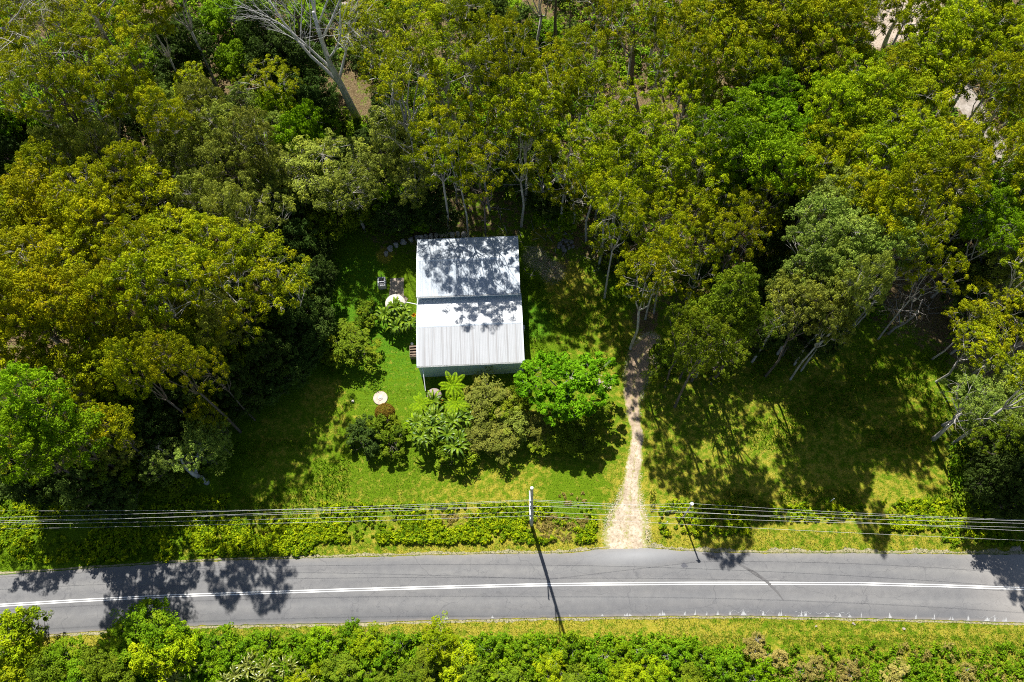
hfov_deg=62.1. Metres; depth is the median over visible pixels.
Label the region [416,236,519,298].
shed
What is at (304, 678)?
tree
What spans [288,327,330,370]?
rainforest tree
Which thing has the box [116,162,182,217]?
gum tree
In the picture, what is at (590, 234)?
gum tree
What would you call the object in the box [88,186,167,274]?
gum tree
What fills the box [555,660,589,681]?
tree
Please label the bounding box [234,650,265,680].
strap leaved plant
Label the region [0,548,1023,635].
road
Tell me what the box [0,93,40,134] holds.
rainforest tree
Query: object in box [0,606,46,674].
tree
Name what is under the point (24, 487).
rainforest tree
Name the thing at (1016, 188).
gum tree
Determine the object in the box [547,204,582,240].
tree
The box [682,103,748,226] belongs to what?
gum tree
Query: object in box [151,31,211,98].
rainforest tree
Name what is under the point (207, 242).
gum tree
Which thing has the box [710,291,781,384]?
gum tree
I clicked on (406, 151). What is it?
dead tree
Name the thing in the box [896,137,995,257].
gum tree
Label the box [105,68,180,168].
gum tree
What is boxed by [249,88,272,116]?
tree
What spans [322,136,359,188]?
rainforest tree
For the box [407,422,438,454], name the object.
garden palm
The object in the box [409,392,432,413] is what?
tree fern
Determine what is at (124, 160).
gum tree
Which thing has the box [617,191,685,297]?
gum tree
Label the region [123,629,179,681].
tree
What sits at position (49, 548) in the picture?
verge grass
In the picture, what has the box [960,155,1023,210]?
gum tree
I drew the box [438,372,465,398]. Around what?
tree fern
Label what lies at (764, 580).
tyre mark
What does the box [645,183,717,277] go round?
gum tree
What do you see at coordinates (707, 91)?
gum tree
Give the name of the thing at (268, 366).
rainforest tree
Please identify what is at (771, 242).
rainforest tree
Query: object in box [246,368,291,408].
rainforest tree
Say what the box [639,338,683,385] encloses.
tree
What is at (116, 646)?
tree
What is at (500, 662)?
shrub
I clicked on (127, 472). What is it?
rainforest tree
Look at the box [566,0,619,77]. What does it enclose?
gum tree
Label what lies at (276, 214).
rainforest tree
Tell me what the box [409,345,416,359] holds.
timber crate
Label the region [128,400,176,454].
rainforest tree
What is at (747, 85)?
rainforest tree
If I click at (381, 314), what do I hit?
broad leaved palm
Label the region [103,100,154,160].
rainforest tree
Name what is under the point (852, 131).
gum tree
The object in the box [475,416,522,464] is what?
bottlebrush
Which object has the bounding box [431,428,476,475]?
garden shrub
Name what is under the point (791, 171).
gum tree
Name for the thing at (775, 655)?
shrub
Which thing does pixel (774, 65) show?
gum tree
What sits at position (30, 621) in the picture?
tree
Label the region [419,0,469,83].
gum tree
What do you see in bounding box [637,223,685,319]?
gum tree
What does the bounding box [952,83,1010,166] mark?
track
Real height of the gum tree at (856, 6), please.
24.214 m
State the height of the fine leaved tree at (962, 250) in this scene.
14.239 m
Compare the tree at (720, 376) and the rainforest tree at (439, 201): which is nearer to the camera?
the tree at (720, 376)
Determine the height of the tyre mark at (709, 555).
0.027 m
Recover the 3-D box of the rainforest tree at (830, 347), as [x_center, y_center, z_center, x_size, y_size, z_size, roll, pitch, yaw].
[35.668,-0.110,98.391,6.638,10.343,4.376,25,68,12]
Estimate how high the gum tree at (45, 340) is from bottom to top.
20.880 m
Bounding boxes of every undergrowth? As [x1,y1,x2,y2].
[0,0,1022,512]
[0,0,1023,506]
[0,0,1023,508]
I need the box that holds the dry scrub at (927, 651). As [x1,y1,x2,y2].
[777,641,1023,681]
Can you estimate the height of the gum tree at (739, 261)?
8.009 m
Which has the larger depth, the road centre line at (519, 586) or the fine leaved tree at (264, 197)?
the fine leaved tree at (264, 197)
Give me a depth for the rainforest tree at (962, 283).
97.83 m
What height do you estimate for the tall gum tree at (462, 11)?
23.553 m
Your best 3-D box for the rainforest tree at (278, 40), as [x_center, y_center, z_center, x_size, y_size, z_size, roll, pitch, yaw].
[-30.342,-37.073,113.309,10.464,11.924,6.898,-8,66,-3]
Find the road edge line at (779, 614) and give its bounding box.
[445,610,1006,621]
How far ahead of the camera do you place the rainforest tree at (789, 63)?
107.86 m
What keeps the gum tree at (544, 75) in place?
on the ground at (886, 476)
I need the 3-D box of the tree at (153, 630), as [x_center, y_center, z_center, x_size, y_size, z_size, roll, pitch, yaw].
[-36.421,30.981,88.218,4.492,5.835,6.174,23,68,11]
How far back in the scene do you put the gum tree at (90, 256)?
89.86 m
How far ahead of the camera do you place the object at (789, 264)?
86.69 m
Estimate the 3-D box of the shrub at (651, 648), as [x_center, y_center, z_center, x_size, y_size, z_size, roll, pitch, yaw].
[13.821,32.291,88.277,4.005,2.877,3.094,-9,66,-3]
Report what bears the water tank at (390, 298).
on the ground at (886, 476)
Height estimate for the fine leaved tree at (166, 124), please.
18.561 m
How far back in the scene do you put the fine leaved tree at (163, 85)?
109.69 m
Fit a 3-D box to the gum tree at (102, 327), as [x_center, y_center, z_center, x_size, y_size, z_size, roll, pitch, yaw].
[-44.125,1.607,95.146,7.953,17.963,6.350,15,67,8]
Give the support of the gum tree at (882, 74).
on the ground at (886, 476)
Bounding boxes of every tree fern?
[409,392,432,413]
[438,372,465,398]
[443,395,470,413]
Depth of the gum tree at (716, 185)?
97.10 m
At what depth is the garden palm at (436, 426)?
96.62 m
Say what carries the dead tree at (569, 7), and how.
on the ground at (886, 476)
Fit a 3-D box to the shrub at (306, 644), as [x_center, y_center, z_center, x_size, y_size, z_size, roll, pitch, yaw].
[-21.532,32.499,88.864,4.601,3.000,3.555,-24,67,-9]
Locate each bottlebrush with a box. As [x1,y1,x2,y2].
[461,366,515,426]
[462,413,504,453]
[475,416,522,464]
[481,390,527,432]
[496,406,539,444]
[506,380,529,401]
[517,410,553,446]
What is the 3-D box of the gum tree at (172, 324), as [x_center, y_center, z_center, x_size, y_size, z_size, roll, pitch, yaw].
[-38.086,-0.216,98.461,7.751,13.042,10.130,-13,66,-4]
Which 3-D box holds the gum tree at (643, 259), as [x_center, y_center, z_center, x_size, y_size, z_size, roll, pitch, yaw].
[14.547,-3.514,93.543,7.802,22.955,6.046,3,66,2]
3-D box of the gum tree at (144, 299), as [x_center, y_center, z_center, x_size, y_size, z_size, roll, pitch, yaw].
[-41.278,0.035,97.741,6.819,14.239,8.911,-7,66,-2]
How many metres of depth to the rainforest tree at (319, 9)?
117.92 m
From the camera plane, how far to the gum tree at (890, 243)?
84.86 m
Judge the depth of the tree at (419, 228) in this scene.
108.11 m
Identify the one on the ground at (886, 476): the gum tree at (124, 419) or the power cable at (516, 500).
the gum tree at (124, 419)
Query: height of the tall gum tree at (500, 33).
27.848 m
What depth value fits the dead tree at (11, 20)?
92.72 m
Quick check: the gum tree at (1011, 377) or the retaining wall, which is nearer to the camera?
the gum tree at (1011, 377)
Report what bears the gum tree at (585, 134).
on the ground at (886, 476)
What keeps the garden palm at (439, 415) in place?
on the ground at (886, 476)
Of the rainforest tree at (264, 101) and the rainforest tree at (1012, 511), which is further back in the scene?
the rainforest tree at (264, 101)
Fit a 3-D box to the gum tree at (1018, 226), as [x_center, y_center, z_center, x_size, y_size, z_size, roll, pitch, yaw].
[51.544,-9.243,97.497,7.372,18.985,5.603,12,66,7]
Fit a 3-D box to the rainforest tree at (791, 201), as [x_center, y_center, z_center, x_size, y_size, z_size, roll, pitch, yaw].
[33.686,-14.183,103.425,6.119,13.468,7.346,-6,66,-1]
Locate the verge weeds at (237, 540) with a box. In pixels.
[0,493,1023,564]
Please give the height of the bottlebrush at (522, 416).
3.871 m
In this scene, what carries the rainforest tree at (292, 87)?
on the ground at (886, 476)
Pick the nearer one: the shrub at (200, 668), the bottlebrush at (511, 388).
the shrub at (200, 668)
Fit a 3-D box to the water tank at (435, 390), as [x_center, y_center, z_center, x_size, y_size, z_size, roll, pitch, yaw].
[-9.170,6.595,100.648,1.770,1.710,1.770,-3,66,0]
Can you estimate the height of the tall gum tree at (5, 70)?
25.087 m
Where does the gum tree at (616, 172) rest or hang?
on the ground at (886, 476)
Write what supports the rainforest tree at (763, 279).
on the ground at (886, 476)
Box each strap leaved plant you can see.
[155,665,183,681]
[175,657,202,680]
[215,663,244,681]
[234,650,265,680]
[249,656,274,681]
[271,655,299,681]
[295,669,320,681]
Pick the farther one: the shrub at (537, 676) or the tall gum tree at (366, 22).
the tall gum tree at (366, 22)
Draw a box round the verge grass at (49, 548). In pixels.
[0,498,1023,669]
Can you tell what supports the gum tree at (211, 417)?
on the ground at (886, 476)
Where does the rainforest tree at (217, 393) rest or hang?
on the ground at (886, 476)
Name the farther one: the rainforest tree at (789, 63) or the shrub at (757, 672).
the rainforest tree at (789, 63)
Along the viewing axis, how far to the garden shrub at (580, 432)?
96.83 m
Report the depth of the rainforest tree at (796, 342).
95.52 m
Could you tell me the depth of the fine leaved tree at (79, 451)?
87.63 m
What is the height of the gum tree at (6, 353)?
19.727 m
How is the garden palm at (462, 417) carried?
on the ground at (886, 476)
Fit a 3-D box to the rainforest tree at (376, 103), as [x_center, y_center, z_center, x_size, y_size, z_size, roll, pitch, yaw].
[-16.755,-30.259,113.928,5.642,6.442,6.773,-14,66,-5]
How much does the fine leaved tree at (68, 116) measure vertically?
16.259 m
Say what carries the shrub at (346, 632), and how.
on the ground at (886, 476)
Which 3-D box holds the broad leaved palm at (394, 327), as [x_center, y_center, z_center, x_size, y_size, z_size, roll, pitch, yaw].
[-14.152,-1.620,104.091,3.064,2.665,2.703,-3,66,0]
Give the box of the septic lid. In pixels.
[373,391,387,404]
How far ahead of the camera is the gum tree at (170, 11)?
101.56 m
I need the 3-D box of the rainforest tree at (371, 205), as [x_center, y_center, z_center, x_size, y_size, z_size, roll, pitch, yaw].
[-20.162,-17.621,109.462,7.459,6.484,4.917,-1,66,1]
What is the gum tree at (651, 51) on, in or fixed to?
on the ground at (886, 476)
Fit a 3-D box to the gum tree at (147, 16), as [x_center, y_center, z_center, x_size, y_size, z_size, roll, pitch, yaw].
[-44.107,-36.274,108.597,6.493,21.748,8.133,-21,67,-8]
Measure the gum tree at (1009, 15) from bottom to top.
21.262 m
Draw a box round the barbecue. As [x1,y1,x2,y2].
[378,275,385,288]
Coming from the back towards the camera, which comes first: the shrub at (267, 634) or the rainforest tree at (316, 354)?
the rainforest tree at (316, 354)
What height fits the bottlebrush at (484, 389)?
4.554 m
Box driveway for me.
[604,335,656,548]
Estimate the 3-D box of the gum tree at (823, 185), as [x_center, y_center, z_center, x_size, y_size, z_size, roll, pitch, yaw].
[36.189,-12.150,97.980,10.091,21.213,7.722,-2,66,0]
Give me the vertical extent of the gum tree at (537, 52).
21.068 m
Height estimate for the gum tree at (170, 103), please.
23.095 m
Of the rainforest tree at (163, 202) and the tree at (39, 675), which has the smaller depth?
the tree at (39, 675)
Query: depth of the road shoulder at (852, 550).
93.72 m
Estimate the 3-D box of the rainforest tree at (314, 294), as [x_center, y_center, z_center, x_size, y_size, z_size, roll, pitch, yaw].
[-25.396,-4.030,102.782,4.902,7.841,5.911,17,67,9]
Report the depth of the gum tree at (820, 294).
84.43 m
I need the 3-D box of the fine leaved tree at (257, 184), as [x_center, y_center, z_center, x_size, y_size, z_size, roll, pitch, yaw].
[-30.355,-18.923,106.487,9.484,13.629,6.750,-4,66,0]
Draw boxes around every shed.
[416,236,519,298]
[416,293,525,390]
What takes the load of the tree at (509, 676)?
on the ground at (886, 476)
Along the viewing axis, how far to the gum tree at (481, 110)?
102.48 m
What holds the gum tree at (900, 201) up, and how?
on the ground at (886, 476)
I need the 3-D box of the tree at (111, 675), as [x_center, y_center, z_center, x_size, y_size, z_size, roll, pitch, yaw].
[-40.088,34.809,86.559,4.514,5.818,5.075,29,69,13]
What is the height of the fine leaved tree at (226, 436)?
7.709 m
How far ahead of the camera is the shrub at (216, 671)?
87.67 m
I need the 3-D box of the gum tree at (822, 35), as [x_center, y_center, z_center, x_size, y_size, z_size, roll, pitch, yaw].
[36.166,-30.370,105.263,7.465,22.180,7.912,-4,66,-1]
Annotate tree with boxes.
[0,0,92,116]
[0,0,103,100]
[0,36,33,129]
[0,48,67,142]
[0,89,61,168]
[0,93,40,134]
[0,105,28,159]
[0,132,47,198]
[0,158,94,255]
[0,176,88,298]
[0,186,45,275]
[0,196,102,286]
[0,223,109,337]
[0,251,64,347]
[0,259,96,374]
[0,264,89,340]
[0,309,83,395]
[0,360,111,452]
[0,400,98,488]
[0,423,16,473]
[0,454,63,509]
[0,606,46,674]
[0,643,47,681]
[1,344,90,416]
[3,0,143,98]
[4,135,100,233]
[5,30,131,185]
[7,605,52,647]
[12,0,97,83]
[13,398,133,479]
[17,0,133,124]
[19,125,101,215]
[22,305,104,377]
[24,649,69,681]
[26,223,140,332]
[29,449,89,506]
[34,153,139,273]
[34,634,85,681]
[35,120,88,181]
[35,261,136,344]
[44,340,107,402]
[44,382,104,430]
[46,96,116,179]
[51,59,153,185]
[52,454,123,521]
[54,305,138,373]
[56,652,97,681]
[58,0,162,124]
[59,115,143,205]
[59,427,104,479]
[60,175,149,279]
[66,402,156,463]
[67,135,129,197]
[68,264,144,331]
[73,223,167,320]
[76,332,130,396]
[76,643,130,681]
[77,363,142,429]
[77,439,136,494]
[79,35,180,174]
[85,432,144,475]
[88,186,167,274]
[93,659,135,681]
[95,137,156,198]
[96,473,143,526]
[97,214,193,321]
[97,621,142,676]
[101,392,154,457]
[102,238,183,324]
[102,336,204,431]
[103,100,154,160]
[103,286,166,351]
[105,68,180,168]
[109,596,173,647]
[110,375,168,420]
[115,0,191,100]
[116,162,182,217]
[117,188,194,246]
[117,451,153,488]
[120,38,155,70]
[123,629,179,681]
[125,345,185,388]
[126,202,208,301]
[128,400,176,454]
[129,330,241,432]
[131,609,184,667]
[133,85,214,203]
[133,463,166,498]
[136,0,218,87]
[136,286,197,363]
[137,415,234,487]
[138,444,181,485]
[141,237,225,323]
[142,105,209,180]
[142,141,181,178]
[144,368,191,435]
[145,9,221,73]
[147,186,199,230]
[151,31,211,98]
[152,76,182,129]
[153,125,227,196]
[153,406,198,448]
[155,620,200,676]
[158,226,217,272]
[161,168,227,253]
[165,84,216,162]
[165,372,212,415]
[165,468,193,497]
[166,284,232,343]
[170,60,207,106]
[171,210,253,291]
[171,420,224,472]
[174,72,234,168]
[178,322,243,379]
[178,406,227,430]
[182,389,223,432]
[184,97,260,189]
[184,376,216,418]
[189,238,264,342]
[192,128,259,208]
[192,289,246,355]
[192,346,255,420]
[195,408,227,446]
[196,362,246,407]
[197,420,232,457]
[198,0,242,37]
[199,176,270,240]
[201,382,236,415]
[205,278,258,321]
[211,38,259,85]
[211,322,264,373]
[212,353,266,405]
[214,222,286,293]
[214,287,269,348]
[216,259,287,316]
[218,105,278,175]
[218,393,248,423]
[221,143,298,201]
[222,80,258,121]
[228,0,380,120]
[231,54,293,99]
[232,183,295,237]
[235,0,270,25]
[235,0,291,54]
[236,382,267,418]
[241,323,293,380]
[241,354,289,396]
[243,23,318,88]
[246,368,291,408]
[248,244,313,317]
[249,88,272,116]
[249,191,304,245]
[253,236,306,282]
[253,280,310,337]
[254,170,302,215]
[255,84,310,127]
[256,108,297,151]
[258,319,313,368]
[260,65,303,113]
[260,143,317,211]
[264,110,318,167]
[265,307,335,351]
[266,352,317,390]
[269,292,317,350]
[270,128,372,206]
[271,217,320,257]
[273,74,311,106]
[276,253,322,293]
[278,177,322,219]
[279,40,344,89]
[280,71,340,125]
[281,0,304,40]
[283,205,342,247]
[284,661,318,681]
[285,0,330,30]
[286,271,334,307]
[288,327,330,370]
[291,98,328,154]
[298,254,339,294]
[299,294,337,340]
[300,231,336,261]
[304,642,336,676]
[305,181,343,226]
[307,283,323,305]
[310,107,341,137]
[310,150,333,177]
[312,152,382,229]
[318,318,382,374]
[320,193,374,236]
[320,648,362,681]
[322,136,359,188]
[335,0,385,66]
[336,0,415,106]
[336,183,377,221]
[343,126,391,165]
[345,621,382,665]
[354,137,409,198]
[357,33,444,181]
[363,657,396,681]
[364,181,401,219]
[365,104,430,181]
[367,90,405,128]
[368,192,416,237]
[373,121,416,188]
[380,0,473,133]
[384,0,444,118]
[386,149,439,209]
[387,105,439,149]
[394,660,425,681]
[395,28,488,151]
[395,185,424,227]
[400,104,464,231]
[403,32,469,138]
[408,199,449,233]
[409,89,472,203]
[411,643,447,681]
[412,184,461,236]
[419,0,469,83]
[421,610,460,665]
[423,143,446,168]
[424,119,486,237]
[426,150,459,184]
[433,0,501,130]
[436,634,476,681]
[443,110,474,149]
[446,0,510,44]
[447,143,508,236]
[450,657,492,681]
[451,25,515,154]
[451,92,530,177]
[451,153,483,179]
[457,118,517,210]
[476,6,535,144]
[477,144,536,193]
[478,110,552,227]
[482,40,543,155]
[482,71,562,204]
[487,107,532,175]
[488,661,530,681]
[489,74,530,150]
[490,1,539,58]
[497,152,575,199]
[500,0,525,19]
[510,31,581,128]
[513,350,619,426]
[514,127,562,176]
[522,180,574,221]
[524,65,580,127]
[526,0,551,57]
[529,14,563,44]
[532,199,567,228]
[532,649,567,681]
[534,114,599,229]
[535,43,580,158]
[544,161,610,223]
[546,70,601,161]
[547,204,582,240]
[553,0,556,38]
[553,23,614,138]
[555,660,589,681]
[562,140,623,242]
[565,1,572,56]
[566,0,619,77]
[566,57,630,166]
[570,98,648,217]
[576,0,638,101]
[585,125,653,247]
[585,158,636,269]
[586,221,625,258]
[589,176,644,298]
[594,79,661,175]
[594,209,597,223]
[595,215,645,254]
[600,0,668,110]
[604,657,646,681]
[608,101,692,216]
[613,133,690,234]
[614,242,691,349]
[616,164,666,230]
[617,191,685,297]
[618,10,669,81]
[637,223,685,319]
[639,0,700,103]
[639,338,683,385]
[639,652,671,681]
[643,24,685,147]
[645,0,680,66]
[645,166,691,231]
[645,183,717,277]
[648,79,700,180]
[650,211,699,313]
[654,0,732,124]
[655,118,726,227]
[661,340,716,379]
[662,264,700,297]
[662,303,711,387]
[665,28,722,150]
[666,141,734,243]
[667,59,716,160]
[671,246,720,312]
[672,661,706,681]
[673,312,740,407]
[678,280,711,313]
[678,287,756,382]
[681,175,744,265]
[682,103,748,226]
[682,257,734,298]
[683,212,733,298]
[689,177,746,252]
[691,0,764,110]
[693,71,745,127]
[694,17,752,140]
[701,86,779,189]
[701,330,751,378]
[703,262,760,336]
[705,146,767,213]
[706,113,790,218]
[706,362,738,387]
[709,0,750,89]
[709,96,746,146]
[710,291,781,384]
[712,205,767,272]
[714,0,800,95]
[717,189,782,269]
[717,253,755,294]
[719,36,782,148]
[723,64,775,111]
[727,324,776,359]
[731,66,805,189]
[733,177,790,269]
[738,132,815,252]
[739,260,782,311]
[745,243,776,273]
[747,96,825,193]
[747,222,791,268]
[748,0,829,52]
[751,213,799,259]
[751,251,803,298]
[751,268,816,362]
[752,291,802,348]
[759,48,807,116]
[762,12,821,96]
[763,183,816,249]
[764,279,841,377]
[775,142,826,213]
[776,264,851,354]
[777,0,853,123]
[777,303,821,363]
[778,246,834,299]
[781,218,855,286]
[782,111,864,177]
[782,188,857,268]
[784,54,831,118]
[784,142,852,224]
[785,71,862,195]
[786,22,856,134]
[789,295,856,380]
[793,264,874,365]
[798,0,882,115]
[798,94,831,136]
[800,249,895,371]
[800,318,855,361]
[803,164,883,265]
[805,207,887,271]
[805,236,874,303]
[807,126,885,235]
[808,48,889,165]
[812,91,887,166]
[826,25,876,71]
[829,238,891,299]
[830,66,918,173]
[830,162,903,222]
[832,180,920,298]
[833,184,907,240]
[844,204,934,303]
[845,122,917,193]
[848,39,936,163]
[850,95,930,167]
[851,0,913,68]
[853,198,959,325]
[853,231,933,327]
[855,151,950,266]
[861,0,941,122]
[867,0,941,49]
[870,185,961,292]
[874,110,956,174]
[876,42,960,125]
[877,245,969,339]
[877,270,930,334]
[881,3,975,131]
[882,73,954,169]
[884,56,973,170]
[885,0,946,60]
[886,148,978,247]
[887,114,987,233]
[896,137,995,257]
[899,0,993,121]
[902,227,958,273]
[918,182,1018,280]
[920,120,1002,224]
[927,23,1020,134]
[929,179,985,225]
[930,205,1023,297]
[931,205,986,262]
[931,362,1010,441]
[932,301,996,359]
[934,48,1023,170]
[935,0,1023,115]
[935,319,1008,382]
[936,373,1007,433]
[938,219,1005,279]
[939,247,997,307]
[940,0,1011,58]
[949,275,1023,354]
[951,0,1023,107]
[951,350,1023,444]
[952,22,1023,139]
[957,350,1023,429]
[958,240,1021,291]
[958,392,1013,445]
[960,87,1023,179]
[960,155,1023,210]
[963,446,1023,504]
[964,150,1023,254]
[966,237,1023,331]
[967,414,1023,460]
[968,308,1023,377]
[973,231,1023,290]
[974,429,1023,503]
[975,256,1023,311]
[976,121,1023,182]
[981,24,1023,132]
[987,176,1023,238]
[987,472,1023,528]
[988,297,1023,346]
[989,382,1023,449]
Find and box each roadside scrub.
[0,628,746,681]
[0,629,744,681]
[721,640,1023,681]
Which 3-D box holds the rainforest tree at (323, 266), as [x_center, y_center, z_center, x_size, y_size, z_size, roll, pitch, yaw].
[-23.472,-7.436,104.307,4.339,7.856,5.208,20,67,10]
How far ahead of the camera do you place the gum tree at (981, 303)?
92.10 m
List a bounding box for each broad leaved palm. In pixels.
[373,306,394,325]
[385,316,404,336]
[386,296,404,316]
[393,303,412,319]
[397,312,415,332]
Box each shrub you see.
[180,627,207,664]
[181,650,217,681]
[194,622,234,666]
[206,649,237,681]
[217,637,258,673]
[250,628,281,673]
[259,648,297,681]
[285,633,326,668]
[302,625,337,662]
[322,338,346,370]
[335,617,367,656]
[344,414,385,461]
[350,298,378,328]
[353,638,386,681]
[364,413,410,464]
[372,625,413,670]
[374,403,395,421]
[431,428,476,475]
[468,631,511,672]
[484,650,515,680]
[503,636,535,679]
[522,630,549,663]
[524,416,573,455]
[529,660,558,681]
[550,629,585,664]
[553,407,605,459]
[578,666,592,681]
[581,431,597,454]
[582,644,616,681]
[585,398,611,429]
[601,637,640,669]
[630,636,665,668]
[655,665,681,681]
[657,640,692,671]
[690,641,720,681]
[704,652,744,681]
[739,656,777,681]
[742,631,766,663]
[756,648,788,675]
[790,655,825,681]
[835,655,861,681]
[878,656,910,681]
[954,662,979,681]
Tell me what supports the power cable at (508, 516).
attached to the power pole
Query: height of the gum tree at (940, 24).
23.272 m
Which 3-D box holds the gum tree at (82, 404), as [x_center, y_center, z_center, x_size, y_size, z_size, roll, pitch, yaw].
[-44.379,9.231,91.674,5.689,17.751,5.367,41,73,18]
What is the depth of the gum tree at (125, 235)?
86.45 m
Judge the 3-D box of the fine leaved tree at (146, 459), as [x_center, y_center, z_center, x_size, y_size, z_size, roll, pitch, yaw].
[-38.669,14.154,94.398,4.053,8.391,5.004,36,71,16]
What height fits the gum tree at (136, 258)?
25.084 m
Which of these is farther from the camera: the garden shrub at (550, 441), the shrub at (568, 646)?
the garden shrub at (550, 441)
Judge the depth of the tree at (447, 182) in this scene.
112.25 m
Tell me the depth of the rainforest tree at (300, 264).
101.24 m
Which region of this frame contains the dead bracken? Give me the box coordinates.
[284,491,589,542]
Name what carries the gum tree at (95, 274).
on the ground at (886, 476)
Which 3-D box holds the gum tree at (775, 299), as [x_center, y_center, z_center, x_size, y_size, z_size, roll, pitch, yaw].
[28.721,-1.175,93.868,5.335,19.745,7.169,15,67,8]
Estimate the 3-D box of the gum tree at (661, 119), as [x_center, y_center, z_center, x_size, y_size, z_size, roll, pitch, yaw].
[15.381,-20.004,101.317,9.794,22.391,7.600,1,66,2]
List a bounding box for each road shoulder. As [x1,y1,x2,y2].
[0,542,1023,573]
[1,617,1023,640]
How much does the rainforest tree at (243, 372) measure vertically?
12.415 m
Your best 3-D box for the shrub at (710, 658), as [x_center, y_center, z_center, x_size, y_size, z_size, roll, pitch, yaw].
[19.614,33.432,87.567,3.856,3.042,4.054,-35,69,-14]
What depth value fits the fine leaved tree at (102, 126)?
97.74 m
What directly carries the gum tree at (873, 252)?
on the ground at (886, 476)
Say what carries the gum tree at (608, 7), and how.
on the ground at (886, 476)
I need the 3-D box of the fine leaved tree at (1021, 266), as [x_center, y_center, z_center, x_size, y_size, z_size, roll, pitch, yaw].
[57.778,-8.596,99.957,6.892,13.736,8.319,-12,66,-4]
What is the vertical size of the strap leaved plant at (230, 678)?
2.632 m
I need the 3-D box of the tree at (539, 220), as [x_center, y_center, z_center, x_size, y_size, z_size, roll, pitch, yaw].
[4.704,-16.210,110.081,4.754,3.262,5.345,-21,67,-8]
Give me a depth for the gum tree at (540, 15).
108.40 m
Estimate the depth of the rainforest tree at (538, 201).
108.01 m
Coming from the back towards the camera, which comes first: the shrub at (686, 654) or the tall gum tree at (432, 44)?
the tall gum tree at (432, 44)
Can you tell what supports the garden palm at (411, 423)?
on the ground at (886, 476)
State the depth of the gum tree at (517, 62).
96.17 m
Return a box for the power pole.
[529,486,533,525]
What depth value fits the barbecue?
107.25 m
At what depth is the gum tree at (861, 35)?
97.27 m
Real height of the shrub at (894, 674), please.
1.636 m
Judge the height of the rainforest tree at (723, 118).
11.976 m
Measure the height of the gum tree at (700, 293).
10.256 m
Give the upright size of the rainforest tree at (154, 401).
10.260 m
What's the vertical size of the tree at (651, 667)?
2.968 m
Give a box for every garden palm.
[403,411,424,434]
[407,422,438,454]
[419,404,447,426]
[420,389,446,413]
[422,412,460,437]
[435,424,472,460]
[441,403,476,429]
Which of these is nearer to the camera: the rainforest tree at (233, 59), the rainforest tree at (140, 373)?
the rainforest tree at (140, 373)
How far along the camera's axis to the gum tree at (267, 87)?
107.07 m
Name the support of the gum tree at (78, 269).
on the ground at (886, 476)
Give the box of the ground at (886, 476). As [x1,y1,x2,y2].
[0,0,1023,681]
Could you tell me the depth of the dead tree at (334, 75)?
100.06 m
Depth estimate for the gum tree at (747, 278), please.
82.99 m
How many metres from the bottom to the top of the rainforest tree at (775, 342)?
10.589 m
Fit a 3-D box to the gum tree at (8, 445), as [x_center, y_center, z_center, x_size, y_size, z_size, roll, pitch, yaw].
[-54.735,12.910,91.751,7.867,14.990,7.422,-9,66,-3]
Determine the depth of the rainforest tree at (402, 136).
110.12 m
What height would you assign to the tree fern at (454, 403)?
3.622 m
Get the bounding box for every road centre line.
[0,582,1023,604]
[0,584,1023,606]
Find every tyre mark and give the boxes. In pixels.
[702,553,716,557]
[721,554,782,599]
[748,569,761,578]
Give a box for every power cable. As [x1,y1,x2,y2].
[9,501,1017,530]
[14,506,993,522]
[16,516,1005,539]
[32,500,1015,520]
[49,512,990,526]
[165,503,1015,519]
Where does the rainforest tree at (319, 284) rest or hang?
on the ground at (886, 476)
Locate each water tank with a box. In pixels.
[385,294,405,317]
[427,388,441,404]
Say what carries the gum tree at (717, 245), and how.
on the ground at (886, 476)
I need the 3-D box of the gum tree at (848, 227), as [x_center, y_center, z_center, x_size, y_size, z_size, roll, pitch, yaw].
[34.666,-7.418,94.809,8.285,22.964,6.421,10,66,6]
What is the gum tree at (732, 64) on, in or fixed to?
on the ground at (886, 476)
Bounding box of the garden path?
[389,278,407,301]
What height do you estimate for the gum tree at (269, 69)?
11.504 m
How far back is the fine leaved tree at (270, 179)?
102.27 m
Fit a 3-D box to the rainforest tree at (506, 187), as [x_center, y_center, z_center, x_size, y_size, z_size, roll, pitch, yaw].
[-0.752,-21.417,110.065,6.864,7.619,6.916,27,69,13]
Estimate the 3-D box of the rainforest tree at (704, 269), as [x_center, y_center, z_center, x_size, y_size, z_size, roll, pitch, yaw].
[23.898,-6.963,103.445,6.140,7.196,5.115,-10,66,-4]
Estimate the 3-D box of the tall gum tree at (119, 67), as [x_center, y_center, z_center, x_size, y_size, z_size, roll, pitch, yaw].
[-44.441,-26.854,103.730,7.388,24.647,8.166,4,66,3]
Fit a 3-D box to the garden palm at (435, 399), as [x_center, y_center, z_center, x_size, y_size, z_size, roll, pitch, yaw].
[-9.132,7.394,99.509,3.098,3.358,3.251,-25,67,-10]
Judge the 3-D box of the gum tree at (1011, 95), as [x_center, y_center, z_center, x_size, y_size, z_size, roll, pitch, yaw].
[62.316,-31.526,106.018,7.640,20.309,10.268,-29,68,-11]
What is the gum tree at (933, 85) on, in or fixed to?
on the ground at (886, 476)
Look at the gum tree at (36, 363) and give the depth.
85.29 m
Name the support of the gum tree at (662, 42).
on the ground at (886, 476)
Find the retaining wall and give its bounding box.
[384,231,466,256]

